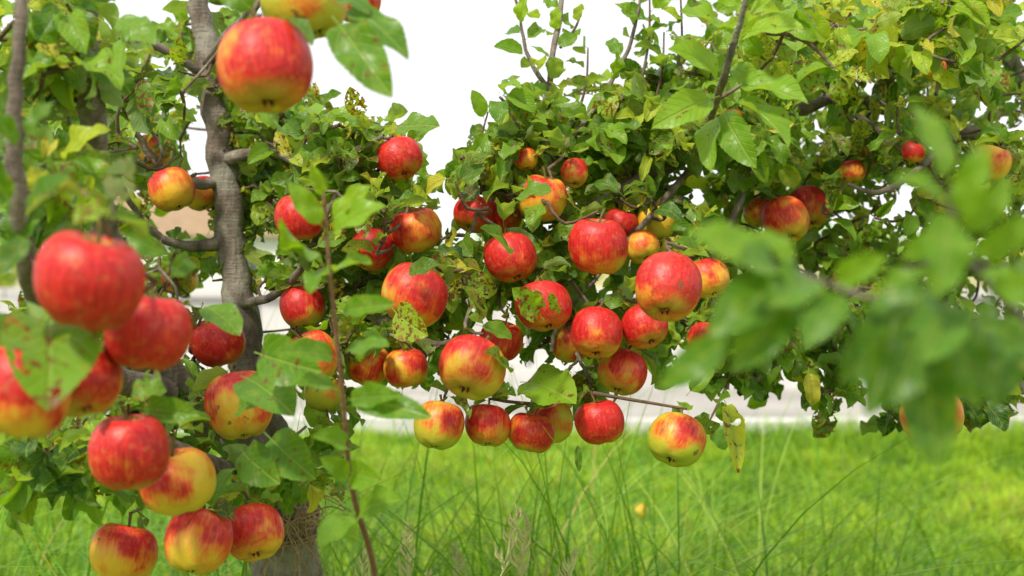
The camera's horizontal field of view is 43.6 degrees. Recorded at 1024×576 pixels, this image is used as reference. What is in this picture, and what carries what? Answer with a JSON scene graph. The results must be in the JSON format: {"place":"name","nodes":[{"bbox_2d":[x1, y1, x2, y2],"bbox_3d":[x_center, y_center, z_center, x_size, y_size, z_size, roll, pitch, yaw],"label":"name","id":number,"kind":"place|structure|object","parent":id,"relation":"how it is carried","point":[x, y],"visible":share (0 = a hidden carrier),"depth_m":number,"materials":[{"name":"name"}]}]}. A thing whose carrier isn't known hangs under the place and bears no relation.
{"place":"outdoors","nodes":[
{"label":"outdoors","id":0,"kind":"place"},
{"bbox_2d":[114,195,278,236],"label":"roof","id":1,"kind":"structure","parent":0,"point":[191,222],"depth_m":46.91,"materials":[{"name":"tile"}]},
{"bbox_2d":[1,257,1007,287],"bbox_3d":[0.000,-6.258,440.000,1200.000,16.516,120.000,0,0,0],"label":"hills","id":2,"kind":"structure","parent":0,"point":[599,282],"depth_m":395.77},
{"bbox_2d":[0,0,1023,271],"label":"sky","id":3,"kind":"structure","parent":0,"point":[453,54],"materials":[{"name":"white"}]},
{"bbox_2d":[0,367,1023,575],"bbox_3d":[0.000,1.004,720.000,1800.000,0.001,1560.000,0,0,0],"label":"ground","id":4,"kind":"structure","parent":0,"point":[973,544],"depth_m":5.88,"materials":[{"name":"green plant"}]},
{"bbox_2d":[142,237,347,287],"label":"walls","id":5,"kind":"structure","parent":4,"relation":"on","point":[270,244],"depth_m":46.00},
{"bbox_2d":[247,260,257,279],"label":"windows","id":6,"kind":"structure","parent":5,"relation":"attached to","point":[253,267],"depth_m":45.98,"materials":[{"name":"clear glass"}]},
{"bbox_2d":[0,0,590,575],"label":"apple tree","id":7,"kind":"object","parent":4,"relation":"on","point":[80,98],"visible":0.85,"depth_m":1.39,"materials":[{"name":"green plant"}]},
{"bbox_2d":[0,347,71,438],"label":"apple","id":8,"kind":"object","parent":7,"relation":"attached to","point":[23,413],"visible":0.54,"depth_m":0.94,"materials":[{"name":"red food"}]},
{"bbox_2d":[33,216,145,331],"bbox_3d":[-0.305,-0.012,0.929,0.080,0.084,0.079,6,11,-41],"label":"apple","id":9,"kind":"object","parent":7,"relation":"attached to","point":[96,282],"visible":0.99,"depth_m":0.90,"materials":[{"name":"red food"}]},
{"bbox_2d":[66,341,122,417],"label":"apple","id":10,"kind":"object","parent":7,"relation":"attached to","point":[97,388],"visible":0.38,"depth_m":1.02,"materials":[{"name":"red food"}]},
{"bbox_2d":[89,512,157,575],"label":"apple","id":11,"kind":"object","parent":7,"relation":"attached to","point":[116,549],"visible":1,"depth_m":1.42,"materials":[{"name":"food"}]},
{"bbox_2d":[87,401,169,490],"bbox_3d":[-0.350,0.143,1.169,0.073,0.081,0.072,0,4,-4],"label":"apple","id":12,"kind":"object","parent":7,"relation":"attached to","point":[129,452],"visible":1,"depth_m":1.14,"materials":[{"name":"red food"}]},
{"bbox_2d":[104,276,192,370],"bbox_3d":[-0.292,0.028,1.030,0.069,0.076,0.069,9,1,34],"label":"apple","id":13,"kind":"object","parent":7,"relation":"attached to","point":[154,333],"visible":0.92,"depth_m":1.00,"materials":[{"name":"red food"}]},
{"bbox_2d":[137,134,171,166],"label":"apple","id":14,"kind":"object","parent":7,"relation":"attached to","point":[152,142],"visible":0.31,"depth_m":2.08,"materials":[{"name":"food"}]},
{"bbox_2d":[147,161,195,211],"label":"apple","id":15,"kind":"object","parent":7,"relation":"attached to","point":[170,189],"visible":0.98,"depth_m":1.82,"materials":[{"name":"yellow food"}]},
{"bbox_2d":[139,437,215,515],"bbox_3d":[-0.336,0.187,1.280,0.076,0.077,0.077,-14,5,-36],"label":"apple","id":16,"kind":"object","parent":7,"relation":"attached to","point":[185,482],"visible":0.88,"depth_m":1.25,"materials":[{"name":"yellow food"}]},
{"bbox_2d":[161,267,197,294],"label":"apple","id":17,"kind":"object","parent":7,"relation":"attached to","point":[193,285],"visible":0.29,"depth_m":2.09,"materials":[{"name":"yellow food"}]},
{"bbox_2d":[164,505,232,575],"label":"apple","id":18,"kind":"object","parent":7,"relation":"attached to","point":[199,542],"visible":0.94,"depth_m":1.35,"materials":[{"name":"red food"}]},
{"bbox_2d":[188,173,214,210],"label":"apple","id":19,"kind":"object","parent":7,"relation":"attached to","point":[203,200],"visible":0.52,"depth_m":1.93,"materials":[{"name":"yellow food"}]},
{"bbox_2d":[190,320,245,367],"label":"apple","id":20,"kind":"object","parent":7,"relation":"attached to","point":[212,345],"visible":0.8,"depth_m":1.72,"materials":[{"name":"red food"}]},
{"bbox_2d":[204,364,272,439],"bbox_3d":[-0.320,0.132,1.501,0.078,0.090,0.080,-19,-14,36],"label":"apple","id":21,"kind":"object","parent":7,"relation":"attached to","point":[221,402],"visible":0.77,"depth_m":1.47,"materials":[{"name":"yellow food"}]},
{"bbox_2d":[229,500,283,561],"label":"apple","id":22,"kind":"object","parent":7,"relation":"attached to","point":[262,524],"visible":0.92,"depth_m":1.45,"materials":[{"name":"red food"}]},
{"bbox_2d":[216,8,312,113],"bbox_3d":[-0.213,-0.198,1.101,0.081,0.091,0.081,-16,-16,28],"label":"apple","id":23,"kind":"object","parent":7,"relation":"attached to","point":[264,64],"visible":1,"depth_m":1.07,"materials":[{"name":"red food"}]},
{"bbox_2d":[245,492,350,575],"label":"trunk","id":24,"kind":"object","parent":7,"relation":"attached to","point":[306,525],"visible":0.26,"depth_m":1.80,"materials":[{"name":"brown wood"}]},
{"bbox_2d":[274,195,323,239],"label":"apple","id":25,"kind":"object","parent":7,"relation":"attached to","point":[299,226],"visible":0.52,"depth_m":1.62,"materials":[{"name":"red food"}]},
{"bbox_2d":[279,279,324,327],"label":"apple","id":26,"kind":"object","parent":7,"relation":"attached to","point":[300,306],"visible":0.91,"depth_m":1.73,"materials":[{"name":"red food"}]},
{"bbox_2d":[260,0,347,39],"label":"apple","id":27,"kind":"object","parent":7,"relation":"attached to","point":[317,14],"visible":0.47,"depth_m":1.14,"materials":[{"name":"yellow food"}]},
{"bbox_2d":[290,329,336,375],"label":"apple","id":28,"kind":"object","parent":7,"relation":"attached to","point":[328,368],"visible":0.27,"depth_m":1.53,"materials":[{"name":"food"}]},
{"bbox_2d":[304,377,340,411],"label":"apple","id":29,"kind":"object","parent":7,"relation":"attached to","point":[323,400],"visible":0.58,"depth_m":1.63,"materials":[{"name":"green food"}]},
{"bbox_2d":[344,0,380,21],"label":"apple","id":30,"kind":"object","parent":7,"relation":"attached to","point":[376,4],"visible":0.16,"depth_m":1.34,"materials":[{"name":"red food"}]},
{"bbox_2d":[347,347,387,384],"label":"apple","id":31,"kind":"object","parent":7,"relation":"attached to","point":[368,368],"visible":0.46,"depth_m":1.66,"materials":[{"name":"red food"}]},
{"bbox_2d":[350,224,394,270],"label":"apple","id":32,"kind":"object","parent":7,"relation":"attached to","point":[381,261],"visible":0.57,"depth_m":1.70,"materials":[{"name":"red food"}]},
{"bbox_2d":[376,134,422,179],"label":"apple","id":33,"kind":"object","parent":7,"relation":"attached to","point":[400,157],"visible":0.99,"depth_m":1.68,"materials":[{"name":"red food"}]},
{"bbox_2d":[383,342,427,387],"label":"apple","id":34,"kind":"object","parent":7,"relation":"attached to","point":[404,368],"visible":1,"depth_m":1.64,"materials":[{"name":"red food"}]},
{"bbox_2d":[381,262,447,327],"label":"apple","id":35,"kind":"object","parent":7,"relation":"attached to","point":[425,295],"visible":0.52,"depth_m":1.52,"materials":[{"name":"red food"}]},
{"bbox_2d":[390,207,441,252],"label":"apple","id":36,"kind":"object","parent":7,"relation":"attached to","point":[419,230],"visible":0.98,"depth_m":1.69,"materials":[{"name":"red food"}]},
{"bbox_2d":[414,394,464,449],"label":"apple","id":37,"kind":"object","parent":7,"relation":"attached to","point":[442,428],"visible":0.99,"depth_m":1.58,"materials":[{"name":"yellow food"}]},
{"bbox_2d":[479,313,522,360],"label":"apple","id":38,"kind":"object","parent":7,"relation":"attached to","point":[511,349],"visible":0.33,"depth_m":1.66,"materials":[{"name":"red food"}]},
{"bbox_2d":[354,503,578,575],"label":"grass seed heads","id":39,"kind":"object","parent":4,"relation":"on","point":[512,523],"depth_m":1.91,"materials":[{"name":"green plant"}]},
{"bbox_2d":[0,224,1023,287],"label":"distant trees","id":40,"kind":"object","parent":4,"relation":"on","point":[6,279],"depth_m":67.16,"materials":[{"name":"green plant"}]},
{"bbox_2d":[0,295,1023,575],"bbox_3d":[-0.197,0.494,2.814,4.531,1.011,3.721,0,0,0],"label":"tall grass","id":41,"kind":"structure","parent":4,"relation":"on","point":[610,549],"depth_m":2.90,"materials":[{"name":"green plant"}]},
{"bbox_2d":[0,288,1023,388],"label":"concrete wall","id":42,"kind":"structure","parent":4,"relation":"on","point":[212,296],"depth_m":12.63,"materials":[{"name":"white concrete"}]},
{"bbox_2d":[1,409,1023,575],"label":"arching grass","id":43,"kind":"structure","parent":4,"relation":"on","point":[761,520],"depth_m":2.50,"materials":[{"name":"green plant"}]},
{"bbox_2d":[74,416,1023,435],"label":"stone kerb","id":44,"kind":"structure","parent":4,"relation":"on","point":[633,422],"depth_m":8.70,"materials":[{"name":"concrete"}]},
{"bbox_2d":[633,504,647,518],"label":"apple","id":45,"kind":"object","parent":4,"relation":"on","point":[640,515],"visible":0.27,"depth_m":5.28,"materials":[{"name":"yellow food"}]},
{"bbox_2d":[426,0,1023,473],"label":"apple tree","id":46,"kind":"object","parent":4,"relation":"on","point":[916,340],"visible":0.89,"depth_m":1.67,"materials":[{"name":"green plant"}]},
{"bbox_2d":[438,333,505,400],"bbox_3d":[-0.045,0.088,1.504,0.080,0.083,0.080,-10,-42,38],"label":"apple","id":47,"kind":"object","parent":46,"relation":"attached to","point":[470,368],"visible":0.95,"depth_m":1.47,"materials":[{"name":"food"}]},
{"bbox_2d":[453,196,493,232],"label":"apple","id":48,"kind":"object","parent":46,"relation":"attached to","point":[463,217],"visible":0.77,"depth_m":1.73,"materials":[{"name":"red food"}]},
{"bbox_2d":[465,398,510,446],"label":"apple","id":49,"kind":"object","parent":46,"relation":"attached to","point":[488,424],"visible":0.99,"depth_m":1.63,"materials":[{"name":"red food"}]},
{"bbox_2d":[488,189,521,232],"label":"apple","id":50,"kind":"object","parent":46,"relation":"attached to","point":[511,220],"visible":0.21,"depth_m":1.78,"materials":[{"name":"red food"}]},
{"bbox_2d":[483,227,536,282],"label":"apple","id":51,"kind":"object","parent":46,"relation":"hanging from","point":[501,265],"visible":0.84,"depth_m":1.64,"materials":[{"name":"red food"}]},
{"bbox_2d":[514,144,537,170],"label":"apple","id":52,"kind":"object","parent":46,"relation":"attached to","point":[524,161],"visible":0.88,"depth_m":1.74,"materials":[{"name":"yellow food"}]},
{"bbox_2d":[509,408,554,452],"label":"apple","id":53,"kind":"object","parent":46,"relation":"attached to","point":[528,432],"visible":0.97,"depth_m":1.64,"materials":[{"name":"red food"}]},
{"bbox_2d":[517,167,566,221],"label":"apple","id":54,"kind":"object","parent":46,"relation":"attached to","point":[554,199],"visible":0.61,"depth_m":1.70,"materials":[{"name":"food"}]},
{"bbox_2d":[515,276,571,331],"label":"apple","id":55,"kind":"object","parent":46,"relation":"attached to","point":[552,320],"visible":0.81,"depth_m":1.58,"materials":[{"name":"red food"}]},
{"bbox_2d":[531,403,572,443],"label":"apple","id":56,"kind":"object","parent":46,"relation":"attached to","point":[559,416],"visible":0.59,"depth_m":1.70,"materials":[{"name":"food"}]},
{"bbox_2d":[550,325,584,362],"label":"apple","id":57,"kind":"object","parent":46,"relation":"attached to","point":[565,350],"visible":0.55,"depth_m":1.70,"materials":[{"name":"yellow food"}]},
{"bbox_2d":[561,158,587,187],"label":"apple","id":58,"kind":"object","parent":46,"relation":"attached to","point":[574,172],"visible":1,"depth_m":1.74,"materials":[{"name":"red food"}]},
{"bbox_2d":[570,301,622,357],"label":"apple","id":59,"kind":"object","parent":46,"relation":"attached to","point":[596,332],"visible":1,"depth_m":1.58,"materials":[{"name":"red food"}]},
{"bbox_2d":[568,208,627,274],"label":"apple","id":60,"kind":"object","parent":46,"relation":"attached to","point":[598,246],"visible":1,"depth_m":1.59,"materials":[{"name":"red food"}]},
{"bbox_2d":[574,392,624,444],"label":"apple","id":61,"kind":"object","parent":46,"relation":"attached to","point":[599,422],"visible":1,"depth_m":1.58,"materials":[{"name":"red food"}]},
{"bbox_2d":[603,208,638,236],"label":"apple","id":62,"kind":"object","parent":46,"relation":"attached to","point":[627,221],"visible":0.45,"depth_m":1.78,"materials":[{"name":"red food"}]},
{"bbox_2d":[597,344,647,395],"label":"apple","id":63,"kind":"object","parent":46,"relation":"attached to","point":[622,371],"visible":0.97,"depth_m":1.64,"materials":[{"name":"red food"}]},
{"bbox_2d":[627,230,659,263],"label":"apple","id":64,"kind":"object","parent":46,"relation":"attached to","point":[643,245],"visible":0.85,"depth_m":1.73,"materials":[{"name":"yellow food"}]},
{"bbox_2d":[621,304,667,348],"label":"apple","id":65,"kind":"object","parent":46,"relation":"attached to","point":[641,329],"visible":0.89,"depth_m":1.60,"materials":[{"name":"red food"}]},
{"bbox_2d":[637,205,674,239],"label":"apple","id":66,"kind":"object","parent":46,"relation":"attached to","point":[660,230],"visible":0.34,"depth_m":1.78,"materials":[{"name":"yellow food"}]},
{"bbox_2d":[635,251,701,321],"bbox_3d":[0.174,-0.005,1.423,0.073,0.082,0.076,-7,-37,28],"label":"apple","id":67,"kind":"object","parent":46,"relation":"attached to","point":[668,286],"visible":1,"depth_m":1.39,"materials":[{"name":"red food"}]},
{"bbox_2d":[647,409,705,466],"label":"apple","id":68,"kind":"object","parent":46,"relation":"attached to","point":[676,439],"visible":1,"depth_m":1.52,"materials":[{"name":"yellow food"}]},
{"bbox_2d":[687,322,708,343],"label":"apple","id":69,"kind":"object","parent":46,"relation":"attached to","point":[697,330],"visible":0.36,"depth_m":1.69,"materials":[{"name":"red food"}]},
{"bbox_2d":[695,257,729,297],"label":"apple","id":70,"kind":"object","parent":46,"relation":"attached to","point":[715,274],"visible":0.82,"depth_m":1.58,"materials":[{"name":"yellow food"}]},
{"bbox_2d":[743,197,769,227],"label":"apple","id":71,"kind":"object","parent":46,"relation":"attached to","point":[752,217],"visible":0.56,"depth_m":1.89,"materials":[{"name":"red food"}]},
{"bbox_2d":[761,194,809,241],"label":"apple","id":72,"kind":"object","parent":46,"relation":"attached to","point":[786,217],"visible":0.91,"depth_m":1.82,"materials":[{"name":"red food"}]},
{"bbox_2d":[789,185,828,229],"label":"apple","id":73,"kind":"object","parent":46,"relation":"attached to","point":[812,198],"visible":0.66,"depth_m":1.93,"materials":[{"name":"red food"}]},
{"bbox_2d":[839,157,865,183],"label":"apple","id":74,"kind":"object","parent":46,"relation":"attached to","point":[853,171],"visible":0.98,"depth_m":1.89,"materials":[{"name":"food"}]},
{"bbox_2d":[901,138,925,161],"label":"apple","id":75,"kind":"object","parent":46,"relation":"attached to","point":[911,151],"visible":1,"depth_m":1.74,"materials":[{"name":"red food"}]},
{"bbox_2d":[899,399,963,435],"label":"apple","id":76,"kind":"object","parent":46,"relation":"attached to","point":[961,419],"visible":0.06,"depth_m":1.53,"materials":[{"name":"food"}]},
{"bbox_2d":[923,61,946,80],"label":"apple","id":77,"kind":"object","parent":46,"relation":"attached to","point":[929,75],"visible":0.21,"depth_m":1.79,"materials":[{"name":"food"}]},
{"bbox_2d":[987,141,1012,181],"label":"apple","id":78,"kind":"object","parent":46,"relation":"attached to","point":[1001,161],"visible":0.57,"depth_m":1.73,"materials":[{"name":"yellow food"}]},
{"bbox_2d":[105,389,1023,419],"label":"gravel road","id":79,"kind":"structure","parent":0,"point":[773,408],"depth_m":10.94,"materials":[{"name":"white gravel"}]}
]}

